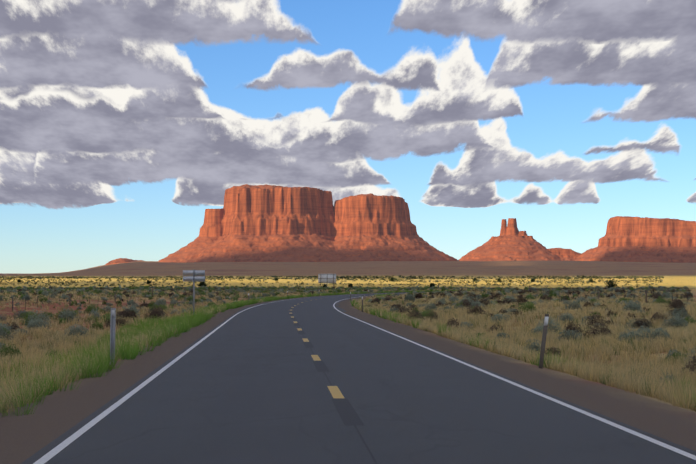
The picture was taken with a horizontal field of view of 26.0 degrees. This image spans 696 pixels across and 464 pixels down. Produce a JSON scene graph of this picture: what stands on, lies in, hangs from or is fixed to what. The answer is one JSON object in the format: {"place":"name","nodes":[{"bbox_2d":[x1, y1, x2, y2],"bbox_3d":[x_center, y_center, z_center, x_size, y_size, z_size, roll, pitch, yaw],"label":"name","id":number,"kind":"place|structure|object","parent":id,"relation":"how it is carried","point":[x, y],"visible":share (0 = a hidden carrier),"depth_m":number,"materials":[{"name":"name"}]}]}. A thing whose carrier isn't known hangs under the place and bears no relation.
{"place":"outdoors","nodes":[
{"label":"outdoors","id":0,"kind":"place"},
{"bbox_2d":[0,261,695,463],"bbox_3d":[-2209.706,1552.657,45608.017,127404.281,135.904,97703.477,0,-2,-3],"label":"terrain","id":1,"kind":"structure","parent":0,"point":[54,416],"depth_m":81.08,"materials":[{"name":"brown soil"}]},
{"bbox_2d":[110,308,115,366],"bbox_3d":[-5.397,2.554,34.589,0.132,1.620,0.032,0,-2,-3],"label":"delineator","id":2,"kind":"object","parent":1,"relation":"on","point":[112,329],"visible":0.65,"depth_m":34.60,"materials":[{"name":"metal"}]},
{"bbox_2d":[183,269,204,312],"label":"road sign","id":3,"kind":"object","parent":1,"relation":"on","point":[193,275],"visible":0.92,"depth_m":83.54,"materials":[{"name":"metal"}]},
{"bbox_2d":[6,286,475,310],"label":"fence","id":4,"kind":"object","parent":1,"relation":"on","point":[145,296],"visible":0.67,"depth_m":218.93,"materials":[{"name":"metal"}]},
{"bbox_2d":[105,184,456,264],"bbox_3d":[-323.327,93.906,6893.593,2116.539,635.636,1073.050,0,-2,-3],"label":"mesa","id":5,"kind":"structure","parent":1,"relation":"on","point":[260,223],"depth_m":6814.64,"materials":[{"name":"stone"}]},
{"bbox_2d":[17,278,618,288],"bbox_3d":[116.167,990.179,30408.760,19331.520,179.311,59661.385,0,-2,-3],"label":"bushes","id":6,"kind":"object","parent":1,"relation":"on","point":[392,279],"depth_m":784.58,"materials":[{"name":"green plant"}]},
{"bbox_2d":[318,274,335,288],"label":"road sign","id":7,"kind":"object","parent":1,"relation":"on","point":[326,278],"visible":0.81,"depth_m":607.02,"materials":[{"name":"grey metal"}]},
{"bbox_2d":[0,275,663,288],"bbox_3d":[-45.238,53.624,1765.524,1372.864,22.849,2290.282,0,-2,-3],"label":"scrub vegetation","id":8,"kind":"object","parent":1,"relation":"on","point":[337,277],"visible":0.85,"depth_m":1837.49,"materials":[{"name":"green plant"}]},
{"bbox_2d":[0,288,695,416],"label":"dry grass","id":9,"kind":"structure","parent":1,"relation":"on","point":[643,378],"depth_m":57.16,"materials":[{"name":"beige plant"}]},
{"bbox_2d":[0,285,695,382],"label":"shrubs","id":10,"kind":"object","parent":1,"relation":"on","point":[34,320],"visible":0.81,"depth_m":124.23,"materials":[{"name":"green plant"}]},
{"bbox_2d":[0,289,695,415],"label":"green grass","id":11,"kind":"structure","parent":1,"relation":"on","point":[194,319],"depth_m":42.28,"materials":[{"name":"green plant"}]},
{"bbox_2d":[457,218,582,260],"bbox_3d":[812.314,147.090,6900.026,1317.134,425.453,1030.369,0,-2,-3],"label":"butte","id":12,"kind":"object","parent":1,"relation":"on","point":[511,242],"visible":0.23,"depth_m":6861.40,"materials":[{"name":"stone"}]},
{"bbox_2d":[538,314,548,368],"bbox_3d":[4.435,2.626,34.290,0.298,1.520,0.033,0,-2,-10],"label":"delineator","id":13,"kind":"object","parent":1,"relation":"on","point":[543,342],"visible":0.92,"depth_m":34.29,"materials":[{"name":"white metal"}]},
{"bbox_2d":[529,287,691,301],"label":"fence","id":14,"kind":"object","parent":1,"relation":"on","point":[646,298],"visible":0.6,"depth_m":178.89,"materials":[{"name":"metal"}]},
{"bbox_2d":[575,216,695,262],"bbox_3d":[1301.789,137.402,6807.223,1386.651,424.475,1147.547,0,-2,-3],"label":"mesa","id":15,"kind":"structure","parent":1,"relation":"on","point":[639,239],"depth_m":6702.29,"materials":[{"name":"stone"}]},
{"bbox_2d":[0,0,695,273],"label":"sky","id":16,"kind":"structure","parent":0,"point":[122,122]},
{"bbox_2d":[21,291,695,463],"bbox_3d":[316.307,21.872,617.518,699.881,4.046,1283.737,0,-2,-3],"label":"road","id":17,"kind":"structure","parent":0,"point":[248,386],"depth_m":21.94,"materials":[{"name":"grey asphalt"}]},
{"bbox_2d":[289,298,343,397],"bbox_3d":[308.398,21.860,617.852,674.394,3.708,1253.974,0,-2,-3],"label":"road centre dashes","id":18,"kind":"object","parent":17,"relation":"on","point":[335,391],"visible":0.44,"depth_m":26.81,"materials":[{"name":"yellow paint"}]},
{"bbox_2d":[290,303,377,463],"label":"road centre seam","id":19,"kind":"object","parent":17,"relation":"on","point":[364,442],"visible":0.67,"depth_m":20.27,"materials":[{"name":"black asphalt"}]},
{"bbox_2d":[289,293,385,425],"bbox_3d":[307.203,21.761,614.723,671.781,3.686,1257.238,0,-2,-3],"label":"asphalt patches","id":20,"kind":"object","parent":17,"relation":"on","point":[355,417],"visible":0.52,"depth_m":22.62,"materials":[{"name":"grey asphalt"}]},
{"bbox_2d":[33,294,695,463],"bbox_3d":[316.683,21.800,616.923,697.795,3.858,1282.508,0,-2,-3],"label":"road edge lines","id":21,"kind":"structure","parent":17,"relation":"on","point":[49,455],"depth_m":22.63,"materials":[{"name":"white paint"}]}
]}

